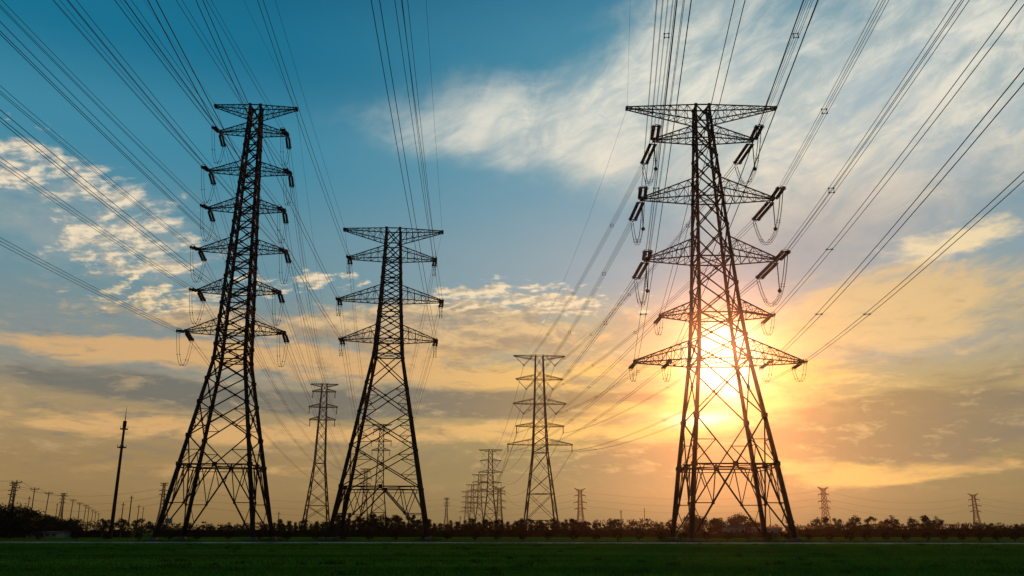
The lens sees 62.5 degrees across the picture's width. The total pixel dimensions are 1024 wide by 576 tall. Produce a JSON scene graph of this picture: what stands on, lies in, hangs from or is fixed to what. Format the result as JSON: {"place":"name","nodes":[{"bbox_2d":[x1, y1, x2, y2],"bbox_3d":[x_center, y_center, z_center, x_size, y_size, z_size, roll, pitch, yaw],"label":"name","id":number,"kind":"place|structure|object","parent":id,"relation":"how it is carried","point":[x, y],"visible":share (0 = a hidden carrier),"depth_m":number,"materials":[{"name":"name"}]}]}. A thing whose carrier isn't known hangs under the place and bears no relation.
{"place":"outdoors","nodes":[
{"label":"outdoors","id":0,"kind":"place"},
{"bbox_2d":[0,531,1023,575],"bbox_3d":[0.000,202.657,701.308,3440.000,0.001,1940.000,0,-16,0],"label":"ground","id":1,"kind":"structure","parent":0,"point":[702,561],"depth_m":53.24,"materials":[{"name":"green plant"}]},
{"bbox_2d":[0,503,19,535],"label":"broadleaf tree","id":2,"kind":"object","parent":1,"relation":"on","point":[2,513],"visible":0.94,"depth_m":145.50,"materials":[{"name":"green plant"}]},
{"bbox_2d":[8,483,18,507],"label":"lattice pylon","id":3,"kind":"object","parent":1,"relation":"on","point":[11,495],"visible":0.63,"depth_m":738.38,"materials":[{"name":"grey metal"}]},
{"bbox_2d":[0,502,37,538],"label":"broadleaf tree","id":4,"kind":"object","parent":1,"relation":"on","point":[21,526],"visible":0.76,"depth_m":148.50,"materials":[{"name":"green plant"}]},
{"bbox_2d":[15,509,52,537],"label":"broadleaf tree","id":5,"kind":"object","parent":1,"relation":"on","point":[37,519],"visible":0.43,"depth_m":163.90,"materials":[{"name":"green plant"}]},
{"bbox_2d":[25,531,70,537],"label":"shed","id":6,"kind":"structure","parent":1,"relation":"on","point":[56,534],"depth_m":165.20,"materials":[{"name":"grey metal"}]},
{"bbox_2d":[41,516,65,530],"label":"broadleaf tree","id":7,"kind":"object","parent":1,"relation":"on","point":[56,522],"visible":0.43,"depth_m":178.01,"materials":[{"name":"green plant"}]},
{"bbox_2d":[61,517,83,530],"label":"broadleaf tree","id":8,"kind":"object","parent":1,"relation":"on","point":[71,523],"visible":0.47,"depth_m":186.74,"materials":[{"name":"green plant"}]},
{"bbox_2d":[0,526,145,537],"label":"hedge","id":9,"kind":"object","parent":1,"relation":"on","point":[86,533],"visible":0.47,"depth_m":170.24,"materials":[{"name":"green plant"}]},
{"bbox_2d":[97,518,109,537],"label":"broadleaf tree","id":10,"kind":"object","parent":1,"relation":"on","point":[105,526],"visible":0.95,"depth_m":163.19,"materials":[{"name":"green plant"}]},
{"bbox_2d":[108,408,127,538],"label":"steel mast","id":11,"kind":"object","parent":1,"relation":"on","point":[123,428],"visible":1,"depth_m":146.24,"materials":[{"name":"black metal"}]},
{"bbox_2d":[115,518,129,537],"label":"broadleaf tree","id":12,"kind":"object","parent":1,"relation":"on","point":[123,524],"visible":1,"depth_m":163.39,"materials":[{"name":"green plant"}]},
{"bbox_2d":[131,518,146,533],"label":"broadleaf tree","id":13,"kind":"object","parent":1,"relation":"on","point":[139,528],"visible":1,"depth_m":163.04,"materials":[{"name":"green plant"}]},
{"bbox_2d":[155,483,167,529],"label":"lattice pylon","id":14,"kind":"object","parent":1,"relation":"on","point":[162,495],"visible":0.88,"depth_m":698.95,"materials":[{"name":"grey metal"}]},
{"bbox_2d":[147,103,297,541],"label":"lattice pylon","id":15,"kind":"object","parent":1,"relation":"on","point":[251,295],"visible":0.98,"depth_m":120.11,"materials":[{"name":"metal"}]},
{"bbox_2d":[0,238,178,332],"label":"conductor bundle","id":16,"kind":"object","parent":15,"relation":"hanging from","point":[81,283],"visible":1,"depth_m":88.22,"materials":[{"name":"metal"}]},
{"bbox_2d":[0,157,192,289],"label":"conductor bundle","id":17,"kind":"object","parent":15,"relation":"hanging from","point":[85,220],"visible":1,"depth_m":86.54,"materials":[{"name":"metal"}]},
{"bbox_2d":[0,87,193,248],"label":"conductor bundle","id":18,"kind":"object","parent":15,"relation":"hanging from","point":[86,163],"visible":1,"depth_m":87.16,"materials":[{"name":"metal"}]},
{"bbox_2d":[0,5,203,205],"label":"conductor bundle","id":19,"kind":"object","parent":15,"relation":"hanging from","point":[89,97],"visible":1,"depth_m":85.08,"materials":[{"name":"metal"}]},
{"bbox_2d":[54,0,201,166],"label":"conductor bundle","id":20,"kind":"object","parent":15,"relation":"hanging from","point":[123,79],"visible":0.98,"depth_m":95.76,"materials":[{"name":"metal"}]},
{"bbox_2d":[0,22,273,291],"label":"conductor bundle","id":21,"kind":"object","parent":15,"relation":"hanging from","point":[116,145],"visible":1,"depth_m":66.82,"materials":[{"name":"metal"}]},
{"bbox_2d":[0,110,279,333],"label":"conductor bundle","id":22,"kind":"object","parent":15,"relation":"hanging from","point":[117,212],"visible":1,"depth_m":64.64,"materials":[{"name":"metal"}]},
{"bbox_2d":[114,0,212,127],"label":"conductor bundle","id":23,"kind":"object","parent":15,"relation":"hanging from","point":[160,60],"visible":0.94,"depth_m":104.54,"materials":[{"name":"metal"}]},
{"bbox_2d":[67,0,282,250],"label":"conductor bundle","id":24,"kind":"object","parent":15,"relation":"hanging from","point":[160,111],"visible":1,"depth_m":75.20,"materials":[{"name":"metal"}]},
{"bbox_2d":[124,0,280,208],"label":"conductor bundle","id":25,"kind":"object","parent":15,"relation":"hanging from","point":[194,96],"visible":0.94,"depth_m":85.58,"materials":[{"name":"metal"}]},
{"bbox_2d":[176,0,285,169],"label":"conductor bundle","id":26,"kind":"object","parent":15,"relation":"hanging from","point":[227,81],"visible":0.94,"depth_m":95.89,"materials":[{"name":"metal"}]},
{"bbox_2d":[206,0,281,129],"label":"conductor bundle","id":27,"kind":"object","parent":15,"relation":"hanging from","point":[242,63],"visible":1,"depth_m":105.07,"materials":[{"name":"metal"}]},
{"bbox_2d":[211,221,308,425],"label":"conductor bundle","id":28,"kind":"object","parent":15,"relation":"attached to","point":[250,332],"visible":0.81,"depth_m":177.59,"materials":[{"name":"metal"}]},
{"bbox_2d":[213,188,308,412],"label":"conductor bundle","id":29,"kind":"object","parent":15,"relation":"attached to","point":[242,282],"visible":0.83,"depth_m":173.40,"materials":[{"name":"metal"}]},
{"bbox_2d":[191,342,335,490],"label":"conductor bundle","id":30,"kind":"object","parent":15,"relation":"attached to","point":[251,419],"visible":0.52,"depth_m":159.23,"materials":[{"name":"metal"}]},
{"bbox_2d":[222,147,310,396],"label":"conductor bundle","id":31,"kind":"object","parent":15,"relation":"attached to","point":[257,266],"visible":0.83,"depth_m":161.97,"materials":[{"name":"metal"}]},
{"bbox_2d":[203,301,334,478],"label":"conductor bundle","id":32,"kind":"object","parent":15,"relation":"attached to","point":[262,393],"visible":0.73,"depth_m":183.41,"materials":[{"name":"metal"}]},
{"bbox_2d":[203,261,355,471],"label":"conductor bundle","id":33,"kind":"object","parent":15,"relation":"attached to","point":[264,368],"visible":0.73,"depth_m":185.50,"materials":[{"name":"metal"}]},
{"bbox_2d":[284,223,332,424],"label":"conductor bundle","id":34,"kind":"object","parent":15,"relation":"attached to","point":[302,314],"visible":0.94,"depth_m":158.05,"materials":[{"name":"metal"}]},
{"bbox_2d":[287,149,334,396],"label":"conductor bundle","id":35,"kind":"object","parent":15,"relation":"attached to","point":[306,268],"visible":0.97,"depth_m":167.21,"materials":[{"name":"metal"}]},
{"bbox_2d":[291,187,331,407],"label":"conductor bundle","id":36,"kind":"object","parent":15,"relation":"attached to","point":[304,286],"visible":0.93,"depth_m":159.55,"materials":[{"name":"metal"}]},
{"bbox_2d":[286,344,346,478],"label":"conductor bundle","id":37,"kind":"object","parent":15,"relation":"attached to","point":[311,408],"visible":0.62,"depth_m":160.02,"materials":[{"name":"metal"}]},
{"bbox_2d":[288,263,357,464],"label":"conductor bundle","id":38,"kind":"object","parent":15,"relation":"attached to","point":[314,346],"visible":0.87,"depth_m":160.17,"materials":[{"name":"metal"}]},
{"bbox_2d":[281,303,372,479],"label":"conductor bundle","id":39,"kind":"object","parent":15,"relation":"attached to","point":[311,380],"visible":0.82,"depth_m":163.02,"materials":[{"name":"metal"}]},
{"bbox_2d":[302,383,337,529],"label":"lattice pylon","id":40,"kind":"object","parent":1,"relation":"on","point":[326,505],"visible":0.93,"depth_m":295.26,"materials":[{"name":"metal"}]},
{"bbox_2d":[358,468,371,528],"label":"lattice pylon","id":41,"kind":"object","parent":1,"relation":"on","point":[364,490],"visible":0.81,"depth_m":506.18,"materials":[{"name":"grey metal"}]},
{"bbox_2d":[368,512,378,528],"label":"broadleaf tree","id":42,"kind":"object","parent":1,"relation":"on","point":[372,522],"visible":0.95,"depth_m":193.91,"materials":[{"name":"green plant"}]},
{"bbox_2d":[369,424,391,526],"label":"lattice pylon","id":43,"kind":"object","parent":1,"relation":"on","point":[383,449],"visible":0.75,"depth_m":412.22,"materials":[{"name":"metal"}]},
{"bbox_2d":[378,514,388,529],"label":"broadleaf tree","id":44,"kind":"object","parent":1,"relation":"on","point":[381,522],"visible":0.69,"depth_m":188.88,"materials":[{"name":"green plant"}]},
{"bbox_2d":[323,226,443,540],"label":"lattice pylon","id":45,"kind":"object","parent":1,"relation":"on","point":[342,486],"visible":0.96,"depth_m":127.05,"materials":[{"name":"metal"}]},
{"bbox_2d":[147,0,341,337],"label":"conductor bundle","id":46,"kind":"object","parent":45,"relation":"attached to","point":[230,141],"visible":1,"depth_m":53.59,"materials":[{"name":"metal"}]},
{"bbox_2d":[196,0,338,296],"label":"conductor bundle","id":47,"kind":"object","parent":45,"relation":"attached to","point":[257,124],"visible":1,"depth_m":65.22,"materials":[{"name":"metal"}]},
{"bbox_2d":[257,0,349,255],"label":"conductor bundle","id":48,"kind":"object","parent":45,"relation":"attached to","point":[300,114],"visible":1,"depth_m":78.90,"materials":[{"name":"metal"}]},
{"bbox_2d":[371,0,436,338],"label":"conductor bundle","id":49,"kind":"object","parent":45,"relation":"attached to","point":[396,141],"visible":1,"depth_m":53.38,"materials":[{"name":"metal"}]},
{"bbox_2d":[394,0,442,299],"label":"conductor bundle","id":50,"kind":"object","parent":45,"relation":"attached to","point":[418,130],"visible":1,"depth_m":66.17,"materials":[{"name":"metal"}]},
{"bbox_2d":[402,0,435,254],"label":"conductor bundle","id":51,"kind":"object","parent":45,"relation":"attached to","point":[420,119],"visible":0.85,"depth_m":80.83,"materials":[{"name":"metal"}]},
{"bbox_2d":[390,514,401,529],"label":"broadleaf tree","id":52,"kind":"object","parent":1,"relation":"on","point":[396,517],"visible":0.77,"depth_m":190.80,"materials":[{"name":"green plant"}]},
{"bbox_2d":[143,524,680,536],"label":"hedge","id":53,"kind":"object","parent":1,"relation":"on","point":[402,532],"visible":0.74,"depth_m":183.74,"materials":[{"name":"green plant"}]},
{"bbox_2d":[443,498,449,524],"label":"lattice pylon","id":54,"kind":"object","parent":1,"relation":"on","point":[447,502],"visible":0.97,"depth_m":1159.41,"materials":[{"name":"grey metal"}]},
{"bbox_2d":[460,491,473,523],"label":"lattice pylon","id":55,"kind":"object","parent":1,"relation":"on","point":[465,510],"visible":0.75,"depth_m":1238.25,"materials":[{"name":"grey metal"}]},
{"bbox_2d":[465,484,480,524],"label":"lattice pylon","id":56,"kind":"object","parent":1,"relation":"on","point":[469,497],"visible":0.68,"depth_m":1086.61,"materials":[{"name":"grey metal"}]},
{"bbox_2d":[469,474,489,521],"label":"lattice pylon","id":57,"kind":"object","parent":1,"relation":"on","point":[481,502],"visible":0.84,"depth_m":887.34,"materials":[{"name":"grey metal"}]},
{"bbox_2d":[475,449,504,527],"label":"lattice pylon","id":58,"kind":"object","parent":1,"relation":"on","point":[487,490],"visible":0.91,"depth_m":633.93,"materials":[{"name":"grey metal"}]},
{"bbox_2d":[493,486,504,524],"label":"lattice pylon","id":59,"kind":"object","parent":1,"relation":"on","point":[501,500],"visible":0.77,"depth_m":969.24,"materials":[{"name":"grey metal"}]},
{"bbox_2d":[0,542,1023,543],"bbox_3d":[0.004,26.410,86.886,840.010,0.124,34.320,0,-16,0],"label":"kerb","id":60,"kind":"structure","parent":1,"relation":"on","point":[513,542],"depth_m":96.67,"materials":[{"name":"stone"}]},
{"bbox_2d":[50,518,1023,531],"bbox_3d":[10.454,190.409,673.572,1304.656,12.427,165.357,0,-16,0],"label":"distant wood","id":61,"kind":"object","parent":1,"relation":"on","point":[653,523],"visible":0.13,"depth_m":644.59,"materials":[{"name":"green plant"}]},
{"bbox_2d":[507,354,572,529],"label":"lattice pylon","id":62,"kind":"object","parent":1,"relation":"on","point":[534,403],"visible":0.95,"depth_m":287.67,"materials":[{"name":"metal"}]},
{"bbox_2d":[526,221,632,388],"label":"conductor bundle","id":63,"kind":"object","parent":62,"relation":"attached to","point":[586,300],"visible":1,"depth_m":161.44,"materials":[{"name":"metal"}]},
{"bbox_2d":[523,279,635,413],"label":"conductor bundle","id":64,"kind":"object","parent":62,"relation":"attached to","point":[590,340],"visible":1,"depth_m":157.15,"materials":[{"name":"metal"}]},
{"bbox_2d":[524,165,643,364],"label":"conductor bundle","id":65,"kind":"object","parent":62,"relation":"attached to","point":[593,257],"visible":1,"depth_m":165.20,"materials":[{"name":"metal"}]},
{"bbox_2d":[557,164,734,363],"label":"conductor bundle","id":66,"kind":"object","parent":62,"relation":"attached to","point":[630,294],"visible":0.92,"depth_m":176.63,"materials":[{"name":"metal"}]},
{"bbox_2d":[554,220,754,389],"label":"conductor bundle","id":67,"kind":"object","parent":62,"relation":"hanging from","point":[653,314],"visible":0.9,"depth_m":181.17,"materials":[{"name":"metal"}]},
{"bbox_2d":[557,278,758,414],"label":"conductor bundle","id":68,"kind":"object","parent":62,"relation":"hanging from","point":[671,345],"visible":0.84,"depth_m":160.93,"materials":[{"name":"metal"}]},
{"bbox_2d":[574,488,586,525],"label":"lattice pylon","id":69,"kind":"object","parent":1,"relation":"on","point":[581,502],"visible":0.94,"depth_m":948.67,"materials":[{"name":"grey metal"}]},
{"bbox_2d":[680,515,707,533],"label":"broadleaf tree","id":70,"kind":"object","parent":1,"relation":"on","point":[702,529],"visible":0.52,"depth_m":182.12,"materials":[{"name":"green plant"}]},
{"bbox_2d":[705,517,725,533],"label":"broadleaf tree","id":71,"kind":"object","parent":1,"relation":"on","point":[715,524],"visible":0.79,"depth_m":187.75,"materials":[{"name":"green plant"}]},
{"bbox_2d":[625,103,807,542],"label":"lattice pylon","id":72,"kind":"object","parent":1,"relation":"on","point":[748,357],"visible":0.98,"depth_m":115.99,"materials":[{"name":"metal"}]},
{"bbox_2d":[514,368,628,450],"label":"conductor bundle","id":73,"kind":"object","parent":72,"relation":"attached to","point":[584,408],"visible":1,"depth_m":147.05,"materials":[{"name":"metal"}]},
{"bbox_2d":[516,323,653,432],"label":"conductor bundle","id":74,"kind":"object","parent":72,"relation":"hanging from","point":[589,385],"visible":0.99,"depth_m":160.60,"materials":[{"name":"metal"}]},
{"bbox_2d":[528,369,663,450],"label":"conductor bundle","id":75,"kind":"object","parent":72,"relation":"attached to","point":[604,412],"visible":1,"depth_m":149.22,"materials":[{"name":"metal"}]},
{"bbox_2d":[641,0,662,188],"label":"conductor bundle","id":76,"kind":"object","parent":72,"relation":"attached to","point":[652,113],"visible":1,"depth_m":85.08,"materials":[{"name":"metal"}]},
{"bbox_2d":[558,368,760,451],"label":"conductor bundle","id":77,"kind":"object","parent":72,"relation":"attached to","point":[666,419],"visible":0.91,"depth_m":162.20,"materials":[{"name":"metal"}]},
{"bbox_2d":[634,0,691,357],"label":"conductor bundle","id":78,"kind":"object","parent":72,"relation":"attached to","point":[660,148],"visible":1,"depth_m":40.68,"materials":[{"name":"metal"}]},
{"bbox_2d":[655,0,672,126],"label":"conductor bundle","id":79,"kind":"object","parent":72,"relation":"attached to","point":[662,56],"visible":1,"depth_m":96.20,"materials":[{"name":"metal"}]},
{"bbox_2d":[567,323,762,432],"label":"conductor bundle","id":80,"kind":"object","parent":72,"relation":"hanging from","point":[675,381],"visible":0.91,"depth_m":162.09,"materials":[{"name":"metal"}]},
{"bbox_2d":[646,0,684,250],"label":"conductor bundle","id":81,"kind":"object","parent":72,"relation":"attached to","point":[658,192],"visible":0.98,"depth_m":69.35,"materials":[{"name":"metal"}]},
{"bbox_2d":[572,369,793,451],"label":"conductor bundle","id":82,"kind":"object","parent":72,"relation":"attached to","point":[701,414],"visible":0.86,"depth_m":151.38,"materials":[{"name":"metal"}]},
{"bbox_2d":[660,0,744,312],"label":"conductor bundle","id":83,"kind":"object","parent":72,"relation":"attached to","point":[704,134],"visible":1,"depth_m":53.80,"materials":[{"name":"metal"}]},
{"bbox_2d":[668,0,817,360],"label":"conductor bundle","id":84,"kind":"object","parent":72,"relation":"attached to","point":[751,147],"visible":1,"depth_m":40.60,"materials":[{"name":"metal"}]},
{"bbox_2d":[758,1,812,125],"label":"conductor bundle","id":85,"kind":"object","parent":72,"relation":"attached to","point":[793,35],"visible":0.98,"depth_m":95.71,"materials":[{"name":"metal"}]},
{"bbox_2d":[781,0,888,187],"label":"conductor bundle","id":86,"kind":"object","parent":72,"relation":"attached to","point":[836,87],"visible":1,"depth_m":84.49,"materials":[{"name":"metal"}]},
{"bbox_2d":[785,0,968,251],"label":"conductor bundle","id":87,"kind":"object","parent":72,"relation":"attached to","point":[885,112],"visible":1,"depth_m":68.72,"materials":[{"name":"metal"}]},
{"bbox_2d":[770,68,1023,360],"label":"conductor bundle","id":88,"kind":"object","parent":72,"relation":"attached to","point":[919,195],"visible":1,"depth_m":46.98,"materials":[{"name":"metal"}]},
{"bbox_2d":[776,0,1023,310],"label":"conductor bundle","id":89,"kind":"object","parent":72,"relation":"attached to","point":[915,135],"visible":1,"depth_m":54.32,"materials":[{"name":"metal"}]},
{"bbox_2d":[804,172,1023,360],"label":"conductor bundle","id":90,"kind":"object","parent":72,"relation":"attached to","point":[930,257],"visible":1,"depth_m":59.15,"materials":[{"name":"metal"}]},
{"bbox_2d":[680,531,786,537],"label":"hedge","id":91,"kind":"object","parent":1,"relation":"on","point":[737,534],"visible":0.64,"depth_m":162.63,"materials":[{"name":"green plant"}]},
{"bbox_2d":[721,525,745,533],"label":"shed","id":92,"kind":"structure","parent":1,"relation":"on","point":[733,528],"depth_m":175.09,"materials":[{"name":"grey metal"}]},
{"bbox_2d":[723,513,755,532],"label":"broadleaf tree","id":93,"kind":"object","parent":1,"relation":"on","point":[737,519],"visible":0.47,"depth_m":180.32,"materials":[{"name":"green plant"}]},
{"bbox_2d":[810,517,821,528],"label":"broadleaf tree","id":94,"kind":"object","parent":1,"relation":"on","point":[815,521],"visible":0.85,"depth_m":198.13,"materials":[{"name":"green plant"}]},
{"bbox_2d":[818,487,831,526],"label":"lattice pylon","id":95,"kind":"object","parent":1,"relation":"on","point":[823,500],"visible":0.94,"depth_m":920.89,"materials":[{"name":"grey metal"}]},
{"bbox_2d":[819,516,833,528],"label":"broadleaf tree","id":96,"kind":"object","parent":1,"relation":"on","point":[825,520],"visible":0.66,"depth_m":199.15,"materials":[{"name":"green plant"}]},
{"bbox_2d":[863,516,877,527],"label":"broadleaf tree","id":97,"kind":"object","parent":1,"relation":"on","point":[867,521],"visible":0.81,"depth_m":199.73,"materials":[{"name":"green plant"}]},
{"bbox_2d":[885,515,899,528],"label":"broadleaf tree","id":98,"kind":"object","parent":1,"relation":"on","point":[892,522],"visible":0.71,"depth_m":197.42,"materials":[{"name":"green plant"}]},
{"bbox_2d":[787,524,1023,536],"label":"hedge","id":99,"kind":"object","parent":1,"relation":"on","point":[841,531],"visible":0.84,"depth_m":179.87,"materials":[{"name":"green plant"}]},
{"bbox_2d":[907,516,919,528],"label":"broadleaf tree","id":100,"kind":"object","parent":1,"relation":"on","point":[912,521],"visible":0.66,"depth_m":194.12,"materials":[{"name":"green plant"}]},
{"bbox_2d":[919,515,934,528],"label":"broadleaf tree","id":101,"kind":"object","parent":1,"relation":"on","point":[925,518],"visible":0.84,"depth_m":196.22,"materials":[{"name":"green plant"}]},
{"bbox_2d":[931,516,943,528],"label":"broadleaf tree","id":102,"kind":"object","parent":1,"relation":"on","point":[937,524],"visible":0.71,"depth_m":199.03,"materials":[{"name":"green plant"}]},
{"bbox_2d":[967,493,980,525],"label":"lattice pylon","id":103,"kind":"object","parent":1,"relation":"on","point":[973,510],"visible":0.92,"depth_m":1083.39,"materials":[{"name":"grey metal"}]},
{"bbox_2d":[0,0,1023,530],"label":"sky","id":104,"kind":"structure","parent":0,"point":[919,404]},
{"bbox_2d":[766,527,784,533],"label":"shed","id":105,"kind":"structure","parent":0,"point":[774,529],"depth_m":174.91,"materials":[{"name":"grey metal"}]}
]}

